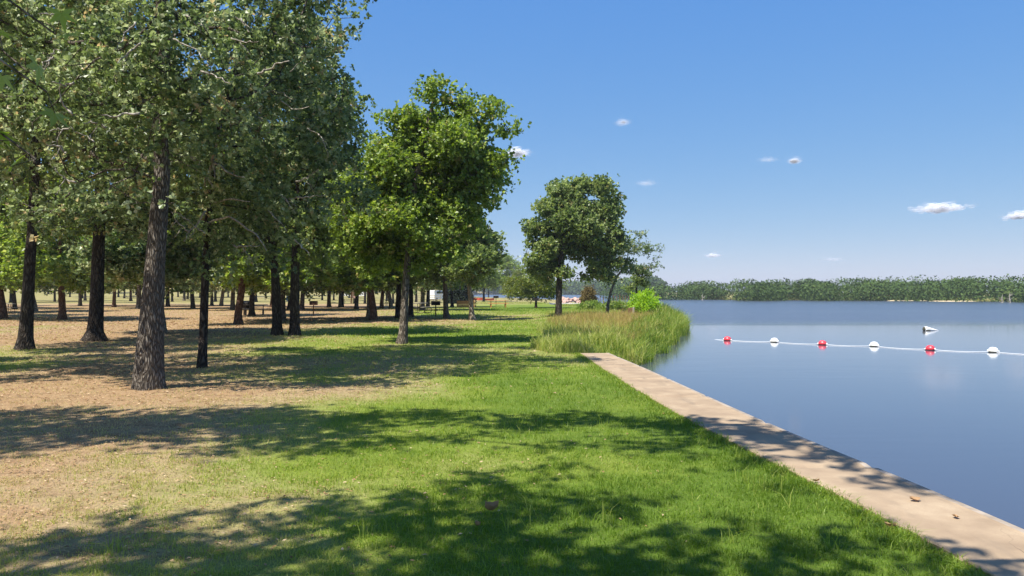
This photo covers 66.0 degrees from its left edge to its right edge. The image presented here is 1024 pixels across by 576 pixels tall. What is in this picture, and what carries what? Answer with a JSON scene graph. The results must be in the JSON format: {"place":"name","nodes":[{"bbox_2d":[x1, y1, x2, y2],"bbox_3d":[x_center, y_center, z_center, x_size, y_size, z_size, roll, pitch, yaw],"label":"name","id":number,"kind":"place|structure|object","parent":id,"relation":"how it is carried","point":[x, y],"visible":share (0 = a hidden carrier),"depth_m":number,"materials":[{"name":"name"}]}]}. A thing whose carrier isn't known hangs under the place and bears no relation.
{"place":"outdoors","nodes":[
{"label":"outdoors","id":0,"kind":"place"},
{"bbox_2d":[0,287,1015,575],"bbox_3d":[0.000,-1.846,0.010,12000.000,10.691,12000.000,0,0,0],"label":"ground","id":1,"kind":"structure","parent":0,"point":[192,419],"depth_m":7.80,"materials":[{"name":"soil"}]},
{"bbox_2d":[8,288,11,302],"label":"oak tree","id":2,"kind":"object","parent":1,"relation":"on","point":[10,297],"depth_m":119.88,"materials":[{"name":"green plant"}]},
{"bbox_2d":[0,219,23,291],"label":"oak tree","id":3,"kind":"object","parent":1,"relation":"on","point":[6,227],"visible":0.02,"depth_m":51.15,"materials":[{"name":"green plant"}]},
{"bbox_2d":[6,303,18,313],"bbox_3d":[-38.320,1.550,59.112,1.800,0.769,1.686,0,0,-9],"label":"picnic table","id":4,"kind":"object","parent":1,"relation":"on","point":[8,307],"visible":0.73,"depth_m":59.47,"materials":[{"name":"brown wood"}]},
{"bbox_2d":[10,285,37,308],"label":"oak tree","id":5,"kind":"object","parent":1,"relation":"on","point":[14,300],"visible":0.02,"depth_m":73.84,"materials":[{"name":"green plant"}]},
{"bbox_2d":[0,0,78,172],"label":"sweetgum tree","id":6,"kind":"object","parent":1,"relation":"on","point":[64,16],"visible":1,"depth_m":2.28,"materials":[{"name":"green plant"}]},
{"bbox_2d":[21,233,58,311],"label":"oak tree","id":7,"kind":"object","parent":1,"relation":"on","point":[35,304],"visible":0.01,"depth_m":65.92,"materials":[{"name":"green plant"}]},
{"bbox_2d":[0,167,92,318],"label":"oak tree","id":8,"kind":"object","parent":1,"relation":"on","point":[4,244],"visible":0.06,"depth_m":46.30,"materials":[{"name":"green plant"}]},
{"bbox_2d":[50,283,55,301],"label":"oak tree","id":9,"kind":"object","parent":1,"relation":"on","point":[54,299],"visible":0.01,"depth_m":131.22,"materials":[{"name":"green plant"}]},
{"bbox_2d":[35,283,75,296],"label":"oak tree","id":10,"kind":"object","parent":1,"relation":"on","point":[40,289],"visible":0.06,"depth_m":131.42,"materials":[{"name":"green plant"}]},
{"bbox_2d":[0,0,132,44],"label":"oak tree","id":11,"kind":"object","parent":1,"relation":"on","point":[70,3],"visible":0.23,"depth_m":18.92,"materials":[{"name":"green plant"}]},
{"bbox_2d":[0,171,141,319],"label":"oak tree","id":12,"kind":"object","parent":1,"relation":"on","point":[52,264],"visible":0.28,"depth_m":43.45,"materials":[{"name":"green plant"}]},
{"bbox_2d":[47,233,112,305],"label":"oak tree","id":13,"kind":"object","parent":1,"relation":"on","point":[79,299],"visible":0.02,"depth_m":91.85,"materials":[{"name":"green plant"}]},
{"bbox_2d":[0,0,181,349],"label":"oak tree","id":14,"kind":"object","parent":1,"relation":"on","point":[25,339],"visible":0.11,"depth_m":22.10,"materials":[{"name":"green plant"}]},
{"bbox_2d":[0,0,208,341],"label":"oak tree","id":15,"kind":"object","parent":1,"relation":"on","point":[94,332],"visible":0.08,"depth_m":26.14,"materials":[{"name":"green plant"}]},
{"bbox_2d":[86,235,141,306],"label":"oak tree","id":16,"kind":"object","parent":1,"relation":"on","point":[114,299],"depth_m":83.95,"materials":[{"name":"green plant"}]},
{"bbox_2d":[119,288,132,300],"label":"oak tree","id":17,"kind":"object","parent":1,"relation":"on","point":[130,295],"visible":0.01,"depth_m":139.86,"materials":[{"name":"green plant"}]},
{"bbox_2d":[91,226,181,308],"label":"oak tree","id":18,"kind":"object","parent":1,"relation":"on","point":[138,295],"visible":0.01,"depth_m":74.81,"materials":[{"name":"green plant"}]},
{"bbox_2d":[63,176,242,332],"bbox_3d":[-13.995,-1.587,30.894,6.490,6.982,5.353,0,0,-15],"label":"oak tree","id":19,"kind":"object","parent":1,"relation":"on","point":[121,264],"visible":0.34,"depth_m":29.65,"materials":[{"name":"green plant"}]},
{"bbox_2d":[143,231,194,306],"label":"oak tree","id":20,"kind":"object","parent":1,"relation":"on","point":[167,301],"visible":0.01,"depth_m":87.84,"materials":[{"name":"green plant"}]},
{"bbox_2d":[171,284,188,301],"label":"oak tree","id":21,"kind":"object","parent":1,"relation":"on","point":[172,300],"depth_m":131.24,"materials":[{"name":"green plant"}]},
{"bbox_2d":[173,287,189,300],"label":"oak tree","id":22,"kind":"object","parent":1,"relation":"on","point":[184,298],"depth_m":149.79,"materials":[{"name":"plant"}]},
{"bbox_2d":[0,0,372,390],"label":"oak tree","id":23,"kind":"object","parent":1,"relation":"on","point":[119,84],"visible":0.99,"depth_m":12.82,"materials":[{"name":"green plant"}]},
{"bbox_2d":[179,220,203,308],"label":"oak tree","id":24,"kind":"object","parent":1,"relation":"on","point":[192,302],"depth_m":77.84,"materials":[{"name":"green plant"}]},
{"bbox_2d":[184,281,235,304],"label":"oak tree","id":25,"kind":"object","parent":1,"relation":"on","point":[211,301],"visible":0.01,"depth_m":94.43,"materials":[{"name":"green plant"}]},
{"bbox_2d":[213,291,216,301],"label":"oak tree","id":26,"kind":"object","parent":1,"relation":"on","point":[215,296],"depth_m":131.21,"materials":[{"name":"brown plant"}]},
{"bbox_2d":[211,286,224,305],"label":"oak tree","id":27,"kind":"object","parent":1,"relation":"on","point":[221,302],"depth_m":89.92,"materials":[{"name":"brown plant"}]},
{"bbox_2d":[186,279,261,309],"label":"oak tree","id":28,"kind":"object","parent":1,"relation":"on","point":[232,303],"visible":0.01,"depth_m":70.29,"materials":[{"name":"green plant"}]},
{"bbox_2d":[200,240,290,315],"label":"oak tree","id":29,"kind":"object","parent":1,"relation":"on","point":[251,311],"visible":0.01,"depth_m":53.60,"materials":[{"name":"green plant"}]},
{"bbox_2d":[243,301,248,314],"bbox_3d":[-18.707,1.423,56.299,1.215,1.040,0.595,0,0,-6],"label":"smoker grill","id":30,"kind":"object","parent":1,"relation":"on","point":[246,303],"visible":0.35,"depth_m":56.06,"materials":[{"name":"black metal"}]},
{"bbox_2d":[167,152,327,323],"bbox_3d":[-13.982,-2.811,40.545,9.834,9.678,8.238,0,0,-32],"label":"oak tree","id":31,"kind":"object","parent":1,"relation":"on","point":[242,279],"visible":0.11,"depth_m":39.63,"materials":[{"name":"green plant"}]},
{"bbox_2d":[243,304,267,314],"bbox_3d":[-18.400,1.561,56.297,1.800,0.769,1.686,0,0,-14],"label":"picnic table","id":32,"kind":"object","parent":1,"relation":"on","point":[245,310],"visible":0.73,"depth_m":56.19,"materials":[{"name":"brown wood"}]},
{"bbox_2d":[131,0,386,367],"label":"oak tree","id":33,"kind":"object","parent":1,"relation":"on","point":[250,188],"visible":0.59,"depth_m":16.62,"materials":[{"name":"green plant"}]},
{"bbox_2d":[169,35,354,335],"bbox_3d":[-9.922,-4.000,30.268,6.900,11.710,7.229,0,0,0],"label":"oak tree","id":34,"kind":"object","parent":1,"relation":"on","point":[276,328],"visible":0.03,"depth_m":28.72,"materials":[{"name":"green plant"}]},
{"bbox_2d":[209,222,344,320],"bbox_3d":[-13.670,-2.180,45.423,8.409,8.431,7.835,0,0,37],"label":"oak tree","id":35,"kind":"object","parent":1,"relation":"on","point":[283,295],"visible":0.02,"depth_m":45.07,"materials":[{"name":"green plant"}]},
{"bbox_2d":[270,278,337,308],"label":"oak tree","id":36,"kind":"object","parent":1,"relation":"on","point":[306,290],"visible":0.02,"depth_m":70.95,"materials":[{"name":"green plant"}]},
{"bbox_2d":[291,197,317,310],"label":"oak tree","id":37,"kind":"object","parent":1,"relation":"on","point":[302,302],"visible":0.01,"depth_m":67.87,"materials":[{"name":"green plant"}]},
{"bbox_2d":[309,301,317,315],"bbox_3d":[-13.478,1.446,53.743,0.640,1.130,0.420,0,0,-6],"label":"post grill","id":38,"kind":"object","parent":1,"relation":"on","point":[313,303],"visible":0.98,"depth_m":53.70,"materials":[{"name":"metal"}]},
{"bbox_2d":[251,72,378,335],"bbox_3d":[-7.808,-3.207,29.989,6.592,10.145,5.878,0,0,0],"label":"oak tree","id":39,"kind":"object","parent":1,"relation":"on","point":[319,253],"visible":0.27,"depth_m":28.69,"materials":[{"name":"green plant"}]},
{"bbox_2d":[326,287,331,307],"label":"oak tree","id":40,"kind":"object","parent":1,"relation":"on","point":[329,299],"depth_m":81.82,"materials":[{"name":"brown plant"}]},
{"bbox_2d":[305,287,355,306],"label":"oak tree","id":41,"kind":"object","parent":1,"relation":"on","point":[340,299],"visible":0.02,"depth_m":84.28,"materials":[{"name":"green plant"}]},
{"bbox_2d":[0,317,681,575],"bbox_3d":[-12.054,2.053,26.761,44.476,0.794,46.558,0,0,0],"label":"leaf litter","id":42,"kind":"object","parent":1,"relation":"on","point":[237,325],"visible":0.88,"depth_m":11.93,"materials":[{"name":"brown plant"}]},
{"bbox_2d":[322,289,378,303],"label":"oak tree","id":43,"kind":"object","parent":1,"relation":"on","point":[348,293],"visible":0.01,"depth_m":129.81,"materials":[{"name":"green plant"}]},
{"bbox_2d":[354,289,358,308],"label":"oak tree","id":44,"kind":"object","parent":1,"relation":"on","point":[356,305],"visible":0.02,"depth_m":73.86,"materials":[{"name":"brown plant"}]},
{"bbox_2d":[322,249,402,317],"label":"oak tree","id":45,"kind":"object","parent":1,"relation":"on","point":[368,309],"depth_m":48.19,"materials":[{"name":"green plant"}]},
{"bbox_2d":[302,213,446,319],"bbox_3d":[-8.147,-2.570,45.022,10.677,9.195,8.944,0,0,-6],"label":"oak tree","id":46,"kind":"object","parent":1,"relation":"on","point":[343,274],"visible":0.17,"depth_m":44.10,"materials":[{"name":"green plant"}]},
{"bbox_2d":[387,289,395,307],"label":"oak tree","id":47,"kind":"object","parent":1,"relation":"on","point":[389,299],"depth_m":79.85,"materials":[{"name":"brown plant"}]},
{"bbox_2d":[341,231,448,317],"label":"oak tree","id":48,"kind":"object","parent":1,"relation":"on","point":[398,300],"visible":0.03,"depth_m":48.10,"materials":[{"name":"green plant"}]},
{"bbox_2d":[378,286,414,307],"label":"oak tree","id":49,"kind":"object","parent":1,"relation":"on","point":[382,300],"depth_m":81.35,"materials":[{"name":"brown plant"}]},
{"bbox_2d":[377,287,415,303],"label":"oak tree","id":50,"kind":"object","parent":1,"relation":"on","point":[393,294],"depth_m":131.24,"materials":[{"name":"green plant"}]},
{"bbox_2d":[379,278,433,316],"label":"oak tree","id":51,"kind":"object","parent":1,"relation":"on","point":[410,310],"depth_m":51.28,"materials":[{"name":"brown plant"}]},
{"bbox_2d":[413,303,431,312],"bbox_3d":[-7.179,1.531,60.629,1.686,0.769,1.800,0,0,18],"label":"picnic table","id":52,"kind":"object","parent":1,"relation":"on","point":[419,307],"visible":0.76,"depth_m":60.97,"materials":[{"name":"brown wood"}]},
{"bbox_2d":[321,69,531,343],"bbox_3d":[-2.780,-2.403,25.158,6.775,8.567,5.174,0,0,0],"label":"oak tree","id":53,"kind":"object","parent":1,"relation":"on","point":[432,166],"visible":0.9,"depth_m":24.23,"materials":[{"name":"green plant"}]},
{"bbox_2d":[413,295,440,300],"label":"rail fence","id":54,"kind":"object","parent":1,"relation":"on","point":[434,297],"visible":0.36,"depth_m":164.97,"materials":[{"name":"white wood"}]},
{"bbox_2d":[390,272,475,309],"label":"oak tree","id":55,"kind":"object","parent":1,"relation":"on","point":[425,284],"visible":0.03,"depth_m":69.70,"materials":[{"name":"green plant"}]},
{"bbox_2d":[425,286,442,306],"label":"oak tree","id":56,"kind":"object","parent":1,"relation":"on","point":[428,299],"depth_m":81.45,"materials":[{"name":"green plant"}]},
{"bbox_2d":[430,290,442,300],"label":"camper van","id":57,"kind":"object","parent":1,"relation":"on","point":[433,292],"visible":0.42,"depth_m":176.02,"materials":[{"name":"white paint"}]},
{"bbox_2d":[431,301,441,315],"bbox_3d":[-5.035,1.439,52.554,0.720,1.130,0.420,0,0,-11],"label":"post grill","id":58,"kind":"object","parent":1,"relation":"on","point":[435,303],"visible":0.98,"depth_m":52.45,"materials":[{"name":"metal"}]},
{"bbox_2d":[400,222,473,318],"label":"oak tree","id":59,"kind":"object","parent":1,"relation":"on","point":[446,314],"visible":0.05,"depth_m":48.10,"materials":[{"name":"green plant"}]},
{"bbox_2d":[448,284,476,303],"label":"cedar tree","id":60,"kind":"object","parent":1,"relation":"on","point":[459,295],"visible":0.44,"depth_m":116.44,"materials":[{"name":"green plant"}]},
{"bbox_2d":[449,271,476,306],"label":"oak tree","id":61,"kind":"object","parent":1,"relation":"on","point":[451,295],"visible":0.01,"depth_m":84.36,"materials":[{"name":"green plant"}]},
{"bbox_2d":[457,300,475,307],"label":"plank fence","id":62,"kind":"object","parent":1,"relation":"on","point":[466,304],"visible":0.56,"depth_m":81.53,"materials":[{"name":"wood"}]},
{"bbox_2d":[432,210,507,319],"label":"oak tree","id":63,"kind":"object","parent":1,"relation":"on","point":[486,257],"visible":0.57,"depth_m":45.12,"materials":[{"name":"green plant"}]},
{"bbox_2d":[471,264,508,301],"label":"oak tree","id":64,"kind":"object","parent":1,"relation":"on","point":[489,283],"visible":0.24,"depth_m":156.62,"materials":[{"name":"green plant"}]},
{"bbox_2d":[0,307,984,575],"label":"grass","id":65,"kind":"structure","parent":1,"relation":"on","point":[584,509],"depth_m":6.60,"materials":[{"name":"green plant"}]},
{"bbox_2d":[485,500,498,509],"bbox_3d":[-0.146,1.554,5.640,0.084,0.078,0.088,0,0,21],"label":"fallen leaf","id":66,"kind":"object","parent":65,"relation":"on","point":[489,505],"visible":1,"depth_m":5.64,"materials":[{"name":"plant"}]},
{"bbox_2d":[884,522,896,525],"bbox_3d":[2.514,1.566,5.234,0.067,0.033,0.064,0,0,15],"label":"fallen leaf","id":67,"kind":"object","parent":65,"relation":"on","point":[890,524],"visible":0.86,"depth_m":5.21,"materials":[{"name":"beige plant"}]},
{"bbox_2d":[488,300,508,307],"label":"picnic table","id":68,"kind":"object","parent":1,"relation":"on","point":[505,303],"visible":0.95,"depth_m":81.09,"materials":[{"name":"orange wood"}]},
{"bbox_2d":[494,253,525,296],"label":"oak tree","id":69,"kind":"object","parent":1,"relation":"on","point":[510,263],"visible":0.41,"depth_m":234.39,"materials":[{"name":"green plant"}]},
{"bbox_2d":[497,267,527,299],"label":"oak tree","id":70,"kind":"object","parent":1,"relation":"on","point":[518,273],"visible":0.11,"depth_m":196.65,"materials":[{"name":"green plant"}]},
{"bbox_2d":[499,273,571,307],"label":"oak tree","id":71,"kind":"object","parent":1,"relation":"on","point":[532,290],"visible":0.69,"depth_m":80.60,"materials":[{"name":"green plant"}]},
{"bbox_2d":[476,301,628,315],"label":"bank grass","id":72,"kind":"structure","parent":1,"relation":"on","point":[552,312],"depth_m":65.38,"materials":[{"name":"green plant"}]},
{"bbox_2d":[473,275,668,295],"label":"woods","id":73,"kind":"object","parent":1,"relation":"on","point":[574,288],"visible":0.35,"depth_m":650.17,"materials":[{"name":"green plant"}]},
{"bbox_2d":[516,172,637,315],"bbox_3d":[4.252,-2.850,52.335,8.182,9.744,5.968,0,0,-21],"label":"oak tree","id":74,"kind":"object","parent":1,"relation":"on","point":[577,223],"visible":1,"depth_m":51.12,"materials":[{"name":"green plant"}]},
{"bbox_2d":[575,299,601,309],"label":"green shrub","id":75,"kind":"object","parent":1,"relation":"on","point":[591,304],"visible":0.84,"depth_m":69.01,"materials":[{"name":"green plant"}]},
{"bbox_2d":[578,284,598,301],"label":"brown shrub","id":76,"kind":"object","parent":1,"relation":"on","point":[587,293],"visible":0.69,"depth_m":73.53,"materials":[{"name":"red plant"}]},
{"bbox_2d":[529,316,648,364],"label":"weeds","id":77,"kind":"object","parent":1,"relation":"on","point":[552,336],"visible":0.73,"depth_m":23.93,"materials":[{"name":"green plant"}]},
{"bbox_2d":[544,307,668,340],"bbox_3d":[5.128,1.730,41.314,6.630,1.562,31.881,0,0,14],"label":"sedge","id":78,"kind":"object","parent":1,"relation":"on","point":[617,315],"visible":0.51,"depth_m":36.66,"materials":[{"name":"plant"}]},
{"bbox_2d":[595,299,629,310],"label":"green shrub","id":79,"kind":"object","parent":1,"relation":"on","point":[613,305],"visible":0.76,"depth_m":65.09,"materials":[{"name":"green plant"}]},
{"bbox_2d":[605,230,664,311],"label":"slender tree","id":80,"kind":"object","parent":1,"relation":"on","point":[645,247],"visible":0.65,"depth_m":56.21,"materials":[{"name":"green plant"}]},
{"bbox_2d":[619,263,654,293],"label":"slender tree","id":81,"kind":"object","parent":1,"relation":"on","point":[637,279],"visible":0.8,"depth_m":60.47,"materials":[{"name":"green plant"}]},
{"bbox_2d":[626,287,661,313],"bbox_3d":[8.447,0.889,49.735,2.357,1.952,2.469,0,0,0],"label":"willow bush","id":82,"kind":"object","parent":1,"relation":"on","point":[642,301],"visible":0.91,"depth_m":49.29,"materials":[{"name":"green plant"}]},
{"bbox_2d":[581,353,1023,575],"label":"walkway","id":83,"kind":"structure","parent":1,"relation":"on","point":[994,545],"depth_m":6.55,"materials":[{"name":"concrete"}]},
{"bbox_2d":[910,496,919,499],"bbox_3d":[3.017,1.576,5.902,0.085,0.021,0.074,6,10,-11],"label":"fallen leaf","id":84,"kind":"object","parent":83,"relation":"on","point":[914,498],"visible":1,"depth_m":5.92,"materials":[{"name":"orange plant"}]},
{"bbox_2d":[600,274,1023,301],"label":"woods","id":85,"kind":"object","parent":1,"relation":"on","point":[865,289],"visible":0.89,"depth_m":205.43,"materials":[{"name":"green plant"}]},
{"bbox_2d":[0,0,1023,291],"label":"sky","id":86,"kind":"structure","parent":0,"point":[902,121],"materials":[{"name":"blue"}]},
{"bbox_2d":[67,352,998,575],"bbox_3d":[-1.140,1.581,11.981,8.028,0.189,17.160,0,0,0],"label":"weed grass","id":87,"kind":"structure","parent":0,"point":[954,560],"depth_m":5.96,"materials":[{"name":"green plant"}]},
{"bbox_2d":[473,294,1023,528],"bbox_3d":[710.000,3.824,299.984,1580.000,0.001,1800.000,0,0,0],"label":"lake water","id":88,"kind":"structure","parent":0,"point":[949,422],"depth_m":20.11,"materials":[{"name":"blue liquid"}]},
{"bbox_2d":[560,298,694,364],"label":"reeds","id":89,"kind":"object","parent":88,"relation":"in","point":[676,324],"visible":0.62,"depth_m":30.45,"materials":[{"name":"green plant"}]},
{"bbox_2d":[723,336,731,340],"bbox_3d":[9.821,2.349,35.917,0.392,0.291,0.299,4,2,33],"label":"buoy","id":90,"kind":"object","parent":88,"relation":"on","point":[727,338],"visible":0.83,"depth_m":35.81,"materials":[{"name":"red plastic"}]},
{"bbox_2d":[817,340,827,344],"bbox_3d":[12.999,2.334,32.999,0.392,0.291,0.299,0,0,35],"label":"buoy","id":91,"kind":"object","parent":88,"relation":"on","point":[821,342],"visible":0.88,"depth_m":32.90,"materials":[{"name":"red plastic"}]},
{"bbox_2d":[673,296,1006,300],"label":"shore reeds","id":92,"kind":"object","parent":88,"relation":"on","point":[850,297],"visible":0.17,"depth_m":213.87,"materials":[{"name":"plant"}]},
{"bbox_2d":[715,339,1023,354],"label":"buoy rope","id":93,"kind":"object","parent":88,"relation":"on","point":[878,346],"visible":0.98,"depth_m":31.18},
{"bbox_2d":[869,342,879,346],"bbox_3d":[14.717,2.328,32.023,0.299,0.291,0.392,0,1,-42],"label":"buoy","id":94,"kind":"object","parent":88,"relation":"on","point":[873,344],"visible":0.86,"depth_m":31.91,"materials":[{"name":"white plastic"}]},
{"bbox_2d":[922,326,938,330],"bbox_3d":[24.023,2.355,45.157,0.932,0.309,0.316,0,0,0],"label":"cone buoy","id":95,"kind":"object","parent":88,"relation":"on","point":[925,328],"visible":0.92,"depth_m":45.08,"materials":[{"name":"white plastic"}]},
{"bbox_2d":[925,345,935,349],"bbox_3d":[15.897,2.317,29.957,0.298,0.291,0.392,0,-3,-39],"label":"buoy","id":96,"kind":"object","parent":88,"relation":"on","point":[930,347],"visible":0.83,"depth_m":29.85,"materials":[{"name":"red plastic"}]},
{"bbox_2d":[987,347,999,352],"bbox_3d":[17.639,2.311,28.891,0.392,0.291,0.299,4,1,25],"label":"buoy","id":97,"kind":"object","parent":88,"relation":"on","point":[993,349],"visible":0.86,"depth_m":28.79,"materials":[{"name":"white plastic"}]},
{"bbox_2d":[937,301,972,301],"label":"beach","id":98,"kind":"structure","parent":0,"point":[953,301],"depth_m":186.57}
]}

